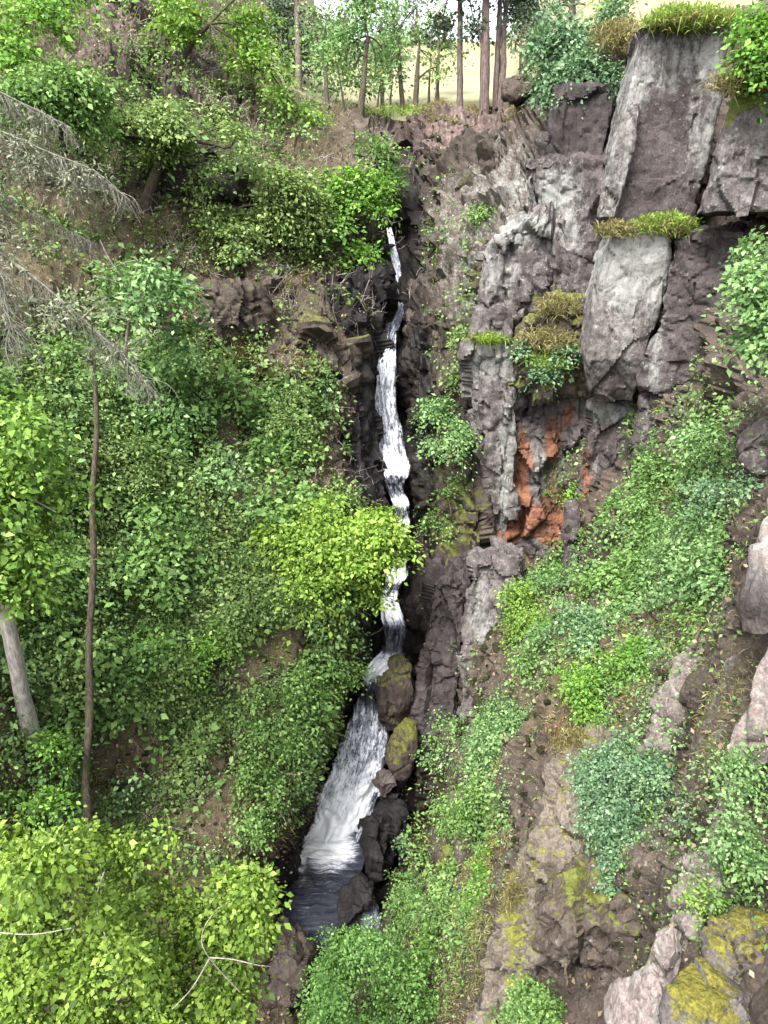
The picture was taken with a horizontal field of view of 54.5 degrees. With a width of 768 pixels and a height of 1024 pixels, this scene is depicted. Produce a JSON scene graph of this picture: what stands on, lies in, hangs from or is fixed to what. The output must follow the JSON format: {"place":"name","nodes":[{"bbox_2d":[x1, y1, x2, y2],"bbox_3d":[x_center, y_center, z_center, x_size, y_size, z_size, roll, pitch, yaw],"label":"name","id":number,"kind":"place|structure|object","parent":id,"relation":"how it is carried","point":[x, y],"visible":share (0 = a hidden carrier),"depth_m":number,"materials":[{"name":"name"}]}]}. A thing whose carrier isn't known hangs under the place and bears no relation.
{"place":"outdoors","nodes":[
{"label":"outdoors","id":0,"kind":"place"},
{"bbox_2d":[0,0,767,1023],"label":"terrain","id":1,"kind":"structure","parent":0,"point":[502,186],"depth_m":24.52,"materials":[{"name":"soil"}]},
{"bbox_2d":[0,724,98,833],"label":"shrub","id":2,"kind":"object","parent":1,"relation":"on","point":[44,807],"visible":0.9,"depth_m":17.40,"materials":[{"name":"green plant"}]},
{"bbox_2d":[0,0,115,128],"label":"tree","id":3,"kind":"object","parent":1,"relation":"on","point":[53,9],"visible":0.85,"depth_m":23.81,"materials":[{"name":"green plant"}]},
{"bbox_2d":[0,383,128,758],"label":"tree","id":4,"kind":"object","parent":1,"relation":"on","point":[21,496],"visible":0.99,"depth_m":14.30,"materials":[{"name":"green plant"}]},
{"bbox_2d":[0,47,133,183],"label":"tree","id":5,"kind":"object","parent":1,"relation":"on","point":[72,97],"visible":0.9,"depth_m":23.31,"materials":[{"name":"green plant"}]},
{"bbox_2d":[30,325,150,864],"bbox_3d":[-7.162,1.992,18.973,2.598,12.821,5.915,0,24,0],"label":"tree","id":6,"kind":"object","parent":1,"relation":"on","point":[87,743],"visible":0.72,"depth_m":18.72,"materials":[{"name":"brown plant"}]},
{"bbox_2d":[0,91,184,414],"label":"spruce tree","id":7,"kind":"object","parent":1,"relation":"on","point":[35,149],"visible":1,"depth_m":13.52,"materials":[{"name":"plant"}]},
{"bbox_2d":[41,394,174,506],"bbox_3d":[-8.581,-1.796,23.044,4.027,3.945,2.605,0,24,0],"label":"shrub","id":8,"kind":"object","parent":1,"relation":"on","point":[136,455],"visible":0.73,"depth_m":22.74,"materials":[{"name":"green plant"}]},
{"bbox_2d":[0,807,295,1023],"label":"tree","id":9,"kind":"object","parent":1,"relation":"on","point":[34,870],"visible":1,"depth_m":9.79,"materials":[{"name":"green plant"}]},
{"bbox_2d":[80,240,225,385],"bbox_3d":[-6.984,-5.430,22.476,4.159,5.287,3.439,0,24,0],"label":"rowan tree","id":10,"kind":"object","parent":1,"relation":"on","point":[178,293],"visible":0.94,"depth_m":21.57,"materials":[{"name":"green plant"}]},
{"bbox_2d":[55,92,270,214],"bbox_3d":[-7.954,-12.315,27.048,7.760,5.147,4.334,0,24,0],"label":"tree","id":11,"kind":"object","parent":1,"relation":"on","point":[166,146],"visible":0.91,"depth_m":26.43,"materials":[{"name":"green plant"}]},
{"bbox_2d":[102,613,254,715],"bbox_3d":[-6.114,4.679,22.123,4.769,3.123,2.779,-6,25,-13],"label":"shrub","id":12,"kind":"object","parent":1,"relation":"on","point":[205,663],"visible":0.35,"depth_m":21.99,"materials":[{"name":"green plant"}]},
{"bbox_2d":[0,0,374,896],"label":"undergrowth","id":13,"kind":"object","parent":1,"relation":"on","point":[142,564],"visible":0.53,"depth_m":22.64,"materials":[{"name":"green plant"}]},
{"bbox_2d":[137,129,256,208],"bbox_3d":[-7.261,-13.440,29.045,4.569,3.192,2.609,-4,24,-9],"label":"outcrop","id":14,"kind":"object","parent":1,"relation":"on","point":[239,186],"visible":0.39,"depth_m":28.57,"materials":[{"name":"stone"}]},
{"bbox_2d":[134,496,267,590],"bbox_3d":[-5.916,1.012,23.973,5.002,3.492,3.146,-9,25,-19],"label":"shrub","id":15,"kind":"object","parent":1,"relation":"on","point":[205,537],"visible":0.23,"depth_m":23.52,"materials":[{"name":"green plant"}]},
{"bbox_2d":[172,173,279,273],"bbox_3d":[-5.858,-10.601,27.865,3.759,3.812,2.854,13,27,26],"label":"tree","id":16,"kind":"object","parent":1,"relation":"on","point":[233,243],"visible":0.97,"depth_m":27.73,"materials":[{"name":"green plant"}]},
{"bbox_2d":[192,276,275,347],"bbox_3d":[-5.414,-7.212,26.835,3.044,2.552,3.019,0,24,0],"label":"outcrop","id":17,"kind":"object","parent":1,"relation":"on","point":[238,299],"visible":0.89,"depth_m":25.99,"materials":[{"name":"stone"}]},
{"bbox_2d":[0,0,475,887],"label":"brushwood","id":18,"kind":"object","parent":1,"relation":"on","point":[246,118],"visible":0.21,"depth_m":28.77,"materials":[{"name":"brown wood"}]},
{"bbox_2d":[139,0,338,138],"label":"tree","id":19,"kind":"object","parent":1,"relation":"on","point":[193,31],"visible":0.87,"depth_m":31.68,"materials":[{"name":"green plant"}]},
{"bbox_2d":[223,749,294,863],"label":"shrub","id":20,"kind":"object","parent":1,"relation":"on","point":[255,827],"visible":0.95,"depth_m":21.61,"materials":[{"name":"green plant"}]},
{"bbox_2d":[184,145,346,272],"bbox_3d":[-4.466,-11.374,28.817,6.261,5.354,4.030,-9,25,-19],"label":"tree","id":21,"kind":"object","parent":1,"relation":"on","point":[275,216],"visible":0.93,"depth_m":28.27,"materials":[{"name":"green plant"}]},
{"bbox_2d":[227,660,326,777],"bbox_3d":[-3.296,6.811,22.946,3.150,3.995,2.946,0,24,0],"label":"shrub","id":22,"kind":"object","parent":1,"relation":"on","point":[263,727],"visible":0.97,"depth_m":22.41,"materials":[{"name":"green plant"}]},
{"bbox_2d":[256,915,319,1010],"bbox_3d":[-3.007,13.898,22.648,2.171,2.426,2.606,0,24,0],"label":"boulder","id":23,"kind":"object","parent":1,"relation":"on","point":[284,971],"visible":0.57,"depth_m":21.81,"materials":[{"name":"stone"}]},
{"bbox_2d":[260,0,340,91],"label":"pine tree","id":24,"kind":"object","parent":1,"relation":"on","point":[284,9],"visible":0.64,"depth_m":41.70,"materials":[{"name":"green plant"}]},
{"bbox_2d":[278,831,364,961],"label":"plunge pool","id":25,"kind":"structure","parent":1,"relation":"on","point":[330,868],"depth_m":25.61,"materials":[{"name":"liquid"}]},
{"bbox_2d":[337,870,373,935],"bbox_3d":[-1.109,13.021,24.898,1.538,2.066,1.909,0,24,0],"label":"boulder","id":26,"kind":"object","parent":25,"relation":"in","point":[355,900],"visible":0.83,"depth_m":24.34,"materials":[{"name":"stone"}]},
{"bbox_2d":[276,1,368,106],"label":"birch tree","id":27,"kind":"object","parent":1,"relation":"on","point":[316,77],"visible":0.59,"depth_m":39.41,"materials":[{"name":"green plant"}]},
{"bbox_2d":[290,279,372,395],"bbox_3d":[-2.150,-6.254,28.451,3.495,4.894,3.342,20,31,37],"label":"outcrop","id":28,"kind":"object","parent":1,"relation":"on","point":[346,356],"visible":0.68,"depth_m":27.44,"materials":[{"name":"stone"}]},
{"bbox_2d":[244,487,435,646],"bbox_3d":[-1.532,2.409,24.510,6.312,6.390,4.635,0,24,0],"label":"tree","id":29,"kind":"object","parent":1,"relation":"on","point":[368,547],"visible":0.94,"depth_m":23.34,"materials":[{"name":"green plant"}]},
{"bbox_2d":[302,692,387,847],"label":"waterfall","id":30,"kind":"structure","parent":1,"relation":"on","point":[350,787],"depth_m":27.53,"materials":[{"name":"white liquid"}]},
{"bbox_2d":[288,159,403,274],"bbox_3d":[-1.521,-11.498,30.640,4.711,5.481,3.407,0,24,0],"label":"tree","id":31,"kind":"object","parent":1,"relation":"on","point":[376,204],"visible":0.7,"depth_m":29.87,"materials":[{"name":"green plant"}]},
{"bbox_2d":[308,628,383,700],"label":"shrub","id":32,"kind":"object","parent":1,"relation":"on","point":[351,678],"visible":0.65,"depth_m":24.93,"materials":[{"name":"green plant"}]},
{"bbox_2d":[320,256,395,512],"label":"rock wall","id":33,"kind":"structure","parent":1,"relation":"on","point":[367,425],"depth_m":29.32,"materials":[{"name":"stone"}]},
{"bbox_2d":[312,0,408,117],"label":"birch tree","id":34,"kind":"object","parent":1,"relation":"on","point":[362,7],"visible":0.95,"depth_m":37.36,"materials":[{"name":"green plant"}]},
{"bbox_2d":[286,913,437,1023],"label":"shrub","id":35,"kind":"object","parent":1,"relation":"on","point":[332,988],"visible":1,"depth_m":18.05,"materials":[{"name":"green plant"}]},
{"bbox_2d":[357,791,409,883],"bbox_3d":[-0.084,11.775,27.641,2.041,3.356,3.665,0,24,0],"label":"boulder","id":36,"kind":"object","parent":1,"relation":"on","point":[382,823],"visible":0.82,"depth_m":26.51,"materials":[{"name":"stone"}]},
{"bbox_2d":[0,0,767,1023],"bbox_3d":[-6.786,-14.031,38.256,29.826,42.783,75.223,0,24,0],"label":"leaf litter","id":37,"kind":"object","parent":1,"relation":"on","point":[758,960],"visible":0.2,"depth_m":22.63,"materials":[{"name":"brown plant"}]},
{"bbox_2d":[0,0,767,1023],"bbox_3d":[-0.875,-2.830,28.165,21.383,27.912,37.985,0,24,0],"label":"grass","id":38,"kind":"structure","parent":1,"relation":"on","point":[622,36],"depth_m":21.29,"materials":[{"name":"plant"}]},
{"bbox_2d":[344,130,424,201],"bbox_3d":[-0.652,-15.229,33.598,5.025,3.764,3.594,0,24,0],"label":"tree","id":39,"kind":"object","parent":1,"relation":"on","point":[384,166],"visible":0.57,"depth_m":33.12,"materials":[{"name":"green plant"}]},
{"bbox_2d":[4,106,767,1023],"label":"scree","id":40,"kind":"structure","parent":1,"relation":"on","point":[302,642],"depth_m":23.29,"materials":[{"name":"stone"}]},
{"bbox_2d":[362,475,409,701],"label":"cascade","id":41,"kind":"object","parent":1,"relation":"on","point":[395,631],"visible":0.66,"depth_m":28.40,"materials":[{"name":"white liquid"}]},
{"bbox_2d":[375,322,409,483],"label":"waterfall","id":42,"kind":"structure","parent":1,"relation":"on","point":[391,439],"depth_m":30.20,"materials":[{"name":"white liquid"}]},
{"bbox_2d":[350,0,448,115],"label":"birch tree","id":43,"kind":"object","parent":1,"relation":"on","point":[400,68],"visible":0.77,"depth_m":40.64,"materials":[{"name":"green plant"}]},
{"bbox_2d":[385,717,417,780],"bbox_3d":[0.617,8.425,26.600,1.174,2.300,1.564,0,24,0],"label":"boulder","id":44,"kind":"object","parent":1,"relation":"on","point":[402,744],"visible":1,"depth_m":26.05,"materials":[{"name":"stone"}]},
{"bbox_2d":[375,654,414,730],"bbox_3d":[0.428,6.604,27.301,1.521,3.019,2.127,0,24,0],"label":"chockstone","id":45,"kind":"object","parent":44,"relation":"on","point":[395,690],"visible":0.92,"depth_m":26.43,"materials":[{"name":"stone"}]},
{"bbox_2d":[381,850,426,958],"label":"shrub","id":46,"kind":"object","parent":1,"relation":"on","point":[400,889],"visible":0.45,"depth_m":22.71,"materials":[{"name":"green plant"}]},
{"bbox_2d":[383,0,451,115],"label":"birch tree","id":47,"kind":"object","parent":1,"relation":"on","point":[418,76],"visible":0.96,"depth_m":38.13,"materials":[{"name":"green plant"}]},
{"bbox_2d":[404,918,442,1023],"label":"shrub","id":48,"kind":"object","parent":1,"relation":"on","point":[426,947],"visible":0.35,"depth_m":19.51,"materials":[{"name":"green plant"}]},
{"bbox_2d":[408,551,472,771],"bbox_3d":[2.297,5.807,27.110,2.483,8.262,4.585,5,24,11],"label":"rock column","id":49,"kind":"object","parent":1,"relation":"on","point":[442,598],"visible":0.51,"depth_m":26.38,"materials":[{"name":"stone"}]},
{"bbox_2d":[408,2,473,98],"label":"birch tree","id":50,"kind":"object","parent":1,"relation":"on","point":[439,40],"visible":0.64,"depth_m":44.10,"materials":[{"name":"green plant"}]},
{"bbox_2d":[413,0,472,106],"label":"pine tree","id":51,"kind":"object","parent":1,"relation":"on","point":[446,26],"visible":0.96,"depth_m":38.93,"materials":[{"name":"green plant"}]},
{"bbox_2d":[406,314,496,583],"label":"rock wall","id":52,"kind":"structure","parent":1,"relation":"on","point":[474,516],"depth_m":27.82,"materials":[{"name":"stone"}]},
{"bbox_2d":[410,474,473,549],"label":"shrub","id":53,"kind":"object","parent":52,"relation":"on","point":[430,525],"visible":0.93,"depth_m":27.36,"materials":[{"name":"green plant"}]},
{"bbox_2d":[406,392,483,484],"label":"shrub","id":54,"kind":"object","parent":52,"relation":"on","point":[426,410],"visible":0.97,"depth_m":27.18,"materials":[{"name":"green plant"}]},
{"bbox_2d":[426,731,484,918],"bbox_3d":[2.282,10.065,21.042,1.924,5.617,6.690,6,25,13],"label":"rock slab","id":55,"kind":"object","parent":1,"relation":"on","point":[444,851],"visible":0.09,"depth_m":20.86,"materials":[{"name":"stone"}]},
{"bbox_2d":[402,125,523,347],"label":"rock wall","id":56,"kind":"structure","parent":1,"relation":"on","point":[468,146],"depth_m":32.19,"materials":[{"name":"stone"}]},
{"bbox_2d":[430,766,508,871],"bbox_3d":[2.800,8.807,20.669,2.408,3.319,3.343,-14,27,-28],"label":"shrub","id":57,"kind":"object","parent":1,"relation":"on","point":[459,817],"visible":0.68,"depth_m":20.59,"materials":[{"name":"green plant"}]},
{"bbox_2d":[445,0,526,114],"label":"pine tree","id":58,"kind":"object","parent":1,"relation":"on","point":[482,32],"visible":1,"depth_m":36.63,"materials":[{"name":"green plant"}]},
{"bbox_2d":[457,300,522,541],"bbox_3d":[4.176,-2.590,28.190,2.720,10.854,3.184,7,25,16],"label":"rock column","id":59,"kind":"object","parent":1,"relation":"on","point":[486,377],"visible":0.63,"depth_m":26.52,"materials":[{"name":"stone"}]},
{"bbox_2d":[454,690,526,799],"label":"shrub","id":60,"kind":"object","parent":1,"relation":"on","point":[499,727],"visible":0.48,"depth_m":20.37,"materials":[{"name":"green plant"}]},
{"bbox_2d":[456,535,527,719],"bbox_3d":[3.736,4.035,25.546,2.580,5.768,4.566,0,24,0],"label":"rock column","id":61,"kind":"object","parent":1,"relation":"on","point":[500,560],"visible":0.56,"depth_m":25.18,"materials":[{"name":"stone"}]},
{"bbox_2d":[501,73,533,106],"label":"outcrop","id":62,"kind":"object","parent":1,"relation":"on","point":[510,90],"visible":0.81,"depth_m":33.19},
{"bbox_2d":[490,0,545,113],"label":"pine tree","id":63,"kind":"object","parent":1,"relation":"on","point":[515,12],"visible":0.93,"depth_m":36.91,"materials":[{"name":"green plant"}]},
{"bbox_2d":[469,969,568,1023],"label":"shrub","id":64,"kind":"object","parent":1,"relation":"on","point":[524,995],"visible":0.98,"depth_m":13.52,"materials":[{"name":"green plant"}]},
{"bbox_2d":[490,0,549,109],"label":"pine tree","id":65,"kind":"object","parent":1,"relation":"on","point":[503,58],"visible":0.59,"depth_m":37.04,"materials":[{"name":"green plant"}]},
{"bbox_2d":[491,640,548,714],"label":"shrub","id":66,"kind":"object","parent":1,"relation":"on","point":[525,666],"visible":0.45,"depth_m":20.61,"materials":[{"name":"green plant"}]},
{"bbox_2d":[490,575,554,658],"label":"shrub","id":67,"kind":"object","parent":1,"relation":"on","point":[524,614],"visible":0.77,"depth_m":23.03,"materials":[{"name":"green plant"}]},
{"bbox_2d":[475,201,580,322],"bbox_3d":[5.315,-8.653,26.324,4.137,4.488,3.612,0,24,0],"label":"rock buttress","id":68,"kind":"object","parent":1,"relation":"on","point":[514,268],"visible":0.57,"depth_m":25.37,"materials":[{"name":"stone"}]},
{"bbox_2d":[496,390,587,579],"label":"rock wall","id":69,"kind":"structure","parent":1,"relation":"on","point":[547,434],"depth_m":27.48,"materials":[{"name":"stone"}]},
{"bbox_2d":[466,699,621,1023],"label":"rock ridge","id":70,"kind":"object","parent":1,"relation":"on","point":[549,849],"visible":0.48,"depth_m":15.40,"materials":[{"name":"stone"}]},
{"bbox_2d":[507,289,593,408],"bbox_3d":[5.892,-5.776,26.129,3.539,4.090,2.873,6,25,14],"label":"rock ledge","id":71,"kind":"object","parent":1,"relation":"on","point":[576,387],"visible":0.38,"depth_m":25.46,"materials":[{"name":"stone"}]},
{"bbox_2d":[505,337,583,401],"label":"shrub","id":72,"kind":"object","parent":71,"relation":"on","point":[539,372],"visible":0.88,"depth_m":24.74,"materials":[{"name":"green plant"}]},
{"bbox_2d":[525,150,606,292],"bbox_3d":[6.317,-9.762,25.754,3.703,5.002,3.054,11,26,24],"label":"rock buttress","id":73,"kind":"object","parent":1,"relation":"on","point":[566,184],"visible":0.45,"depth_m":24.59,"materials":[{"name":"stone"}]},
{"bbox_2d":[533,604,609,659],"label":"shrub","id":74,"kind":"object","parent":1,"relation":"on","point":[581,633],"visible":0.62,"depth_m":19.44,"materials":[{"name":"green plant"}]},
{"bbox_2d":[382,163,767,1023],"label":"undergrowth","id":75,"kind":"object","parent":1,"relation":"on","point":[608,571],"visible":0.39,"depth_m":19.54,"materials":[{"name":"green plant"}]},
{"bbox_2d":[511,0,647,130],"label":"shrub","id":76,"kind":"object","parent":1,"relation":"on","point":[565,49],"visible":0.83,"depth_m":25.19,"materials":[{"name":"green plant"}]},
{"bbox_2d":[546,80,618,156],"bbox_3d":[6.923,-13.354,25.973,2.323,2.949,2.416,7,25,14],"label":"rock buttress","id":77,"kind":"object","parent":1,"relation":"on","point":[570,130],"visible":0.63,"depth_m":25.05,"materials":[{"name":"stone"}]},
{"bbox_2d":[531,841,641,977],"bbox_3d":[4.251,8.411,14.863,2.134,4.791,2.960,21,31,38],"label":"rock overhang","id":78,"kind":"object","parent":1,"relation":"on","point":[580,922],"visible":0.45,"depth_m":13.66,"materials":[{"name":"stone"}]},
{"bbox_2d":[420,202,767,1008],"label":"brushwood","id":79,"kind":"object","parent":1,"relation":"on","point":[648,660],"visible":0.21,"depth_m":14.90,"materials":[{"name":"brown plant"}]},
{"bbox_2d":[560,396,637,575],"bbox_3d":[7.632,-0.786,26.744,2.289,7.118,3.992,8,25,17],"label":"rock buttress","id":80,"kind":"object","parent":1,"relation":"on","point":[604,440],"visible":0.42,"depth_m":25.53,"materials":[{"name":"stone"}]},
{"bbox_2d":[545,631,660,733],"bbox_3d":[5.191,4.062,17.306,2.504,3.296,2.934,-20,31,-38],"label":"shrub","id":81,"kind":"object","parent":1,"relation":"on","point":[578,684],"visible":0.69,"depth_m":16.81,"materials":[{"name":"green plant"}]},
{"bbox_2d":[579,224,671,402],"bbox_3d":[7.560,-6.308,23.908,2.508,5.708,3.286,0,24,0],"label":"rock buttress","id":82,"kind":"object","parent":1,"relation":"on","point":[625,292],"visible":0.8,"depth_m":22.51,"materials":[{"name":"stone"}]},
{"bbox_2d":[560,728,694,897],"bbox_3d":[4.556,5.604,14.075,2.377,3.448,3.756,0,24,0],"label":"shrub","id":83,"kind":"object","parent":1,"relation":"on","point":[595,789],"visible":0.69,"depth_m":13.93,"materials":[{"name":"green plant"}]},
{"bbox_2d":[603,962,671,1023],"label":"boulder","id":84,"kind":"object","parent":1,"relation":"on","point":[635,997],"visible":0.77,"depth_m":9.43,"materials":[{"name":"stone"}]},
{"bbox_2d":[610,442,674,556],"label":"shrub","id":85,"kind":"object","parent":1,"relation":"on","point":[650,482],"visible":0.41,"depth_m":21.27,"materials":[{"name":"green plant"}]},
{"bbox_2d":[588,24,730,225],"bbox_3d":[8.341,-11.849,23.151,3.559,5.621,3.748,0,24,0],"label":"rock buttress","id":86,"kind":"object","parent":1,"relation":"on","point":[663,77],"visible":0.7,"depth_m":21.83,"materials":[{"name":"stone"}]},
{"bbox_2d":[597,100,639,220],"bbox_3d":[7.004,-10.478,22.317,0.894,3.263,1.507,5,25,12],"label":"rock buttress","id":87,"kind":"object","parent":86,"relation":"on","point":[620,157],"visible":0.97,"depth_m":21.84,"materials":[{"name":"stone"}]},
{"bbox_2d":[650,925,681,969],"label":"boulder","id":88,"kind":"object","parent":1,"relation":"on","point":[666,946],"visible":0.96,"depth_m":10.07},
{"bbox_2d":[635,632,705,758],"bbox_3d":[6.020,3.278,14.342,2.569,2.908,0.968,-18,30,-34],"label":"rock slab","id":89,"kind":"object","parent":1,"relation":"on","point":[673,715],"visible":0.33,"depth_m":13.99,"materials":[{"name":"stone"}]},
{"bbox_2d":[631,505,734,650],"bbox_3d":[6.551,1.336,15.491,2.006,2.998,4.885,2,24,5],"label":"shrub","id":90,"kind":"object","parent":1,"relation":"on","point":[673,547],"visible":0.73,"depth_m":15.02,"materials":[{"name":"green plant"}]},
{"bbox_2d":[628,221,748,460],"bbox_3d":[9.469,-5.130,22.929,2.741,7.090,4.017,13,27,27],"label":"rock buttress","id":91,"kind":"object","parent":1,"relation":"on","point":[675,342],"visible":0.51,"depth_m":21.95,"materials":[{"name":"stone"}]},
{"bbox_2d":[644,413,740,493],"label":"shrub","id":92,"kind":"object","parent":1,"relation":"on","point":[684,434],"visible":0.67,"depth_m":17.41,"materials":[{"name":"green plant"}]},
{"bbox_2d":[679,668,716,715],"bbox_3d":[5.543,3.112,12.776,0.760,0.799,0.983,16,29,32],"label":"boulder","id":93,"kind":"object","parent":1,"relation":"on","point":[691,694],"visible":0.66,"depth_m":12.55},
{"bbox_2d":[645,805,755,980],"bbox_3d":[4.449,5.705,10.567,2.723,3.725,0.944,-20,31,-38],"label":"rock slab","id":94,"kind":"object","parent":1,"relation":"on","point":[681,927],"visible":0.23,"depth_m":10.15,"materials":[{"name":"stone"}]},
{"bbox_2d":[658,956,750,1023],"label":"boulder","id":95,"kind":"object","parent":1,"relation":"on","point":[699,990],"visible":0.97,"depth_m":8.50,"materials":[{"name":"stone"}]},
{"bbox_2d":[661,860,754,931],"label":"shrub","id":96,"kind":"object","parent":1,"relation":"on","point":[692,897],"visible":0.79,"depth_m":9.71,"materials":[{"name":"green plant"}]},
{"bbox_2d":[669,463,766,532],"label":"shrub","id":97,"kind":"object","parent":1,"relation":"on","point":[699,487],"visible":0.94,"depth_m":14.98,"materials":[{"name":"green plant"}]},
{"bbox_2d":[673,739,767,922],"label":"shrub","id":98,"kind":"object","parent":1,"relation":"on","point":[753,856],"visible":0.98,"depth_m":9.52,"materials":[{"name":"green plant"}]},
{"bbox_2d":[697,62,767,221],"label":"rock buttress","id":99,"kind":"object","parent":1,"relation":"on","point":[737,186],"visible":0.86,"depth_m":19.11,"materials":[{"name":"stone"}]},
{"bbox_2d":[714,0,767,123],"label":"shrub","id":100,"kind":"object","parent":99,"relation":"on","point":[754,41],"visible":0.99,"depth_m":17.57,"materials":[{"name":"green plant"}]},
{"bbox_2d":[700,225,767,383],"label":"shrub","id":101,"kind":"object","parent":1,"relation":"on","point":[749,286],"visible":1,"depth_m":12.65,"materials":[{"name":"green plant"}]},
{"bbox_2d":[700,904,767,983],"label":"boulder","id":102,"kind":"object","parent":1,"relation":"on","point":[728,938],"visible":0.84,"depth_m":8.95,"materials":[{"name":"stone"}]},
{"bbox_2d":[706,649,767,820],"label":"rock slab","id":103,"kind":"object","parent":1,"relation":"on","point":[756,713],"visible":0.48,"depth_m":9.91,"materials":[{"name":"stone"}]},
{"bbox_2d":[736,416,767,476],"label":"boulder","id":104,"kind":"object","parent":1,"relation":"on","point":[747,444],"visible":0.94,"depth_m":14.05,"materials":[{"name":"stone"}]},
{"bbox_2d":[738,498,767,637],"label":"rock slab","id":105,"kind":"object","parent":1,"relation":"on","point":[753,603],"visible":1,"depth_m":10.08,"materials":[{"name":"stone"}]},
{"bbox_2d":[314,0,521,40],"label":"sky","id":106,"kind":"structure","parent":0,"point":[493,19],"materials":[{"name":"white"}]},
{"bbox_2d":[264,0,760,120],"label":"field","id":107,"kind":"structure","parent":0,"point":[471,84],"depth_m":48.78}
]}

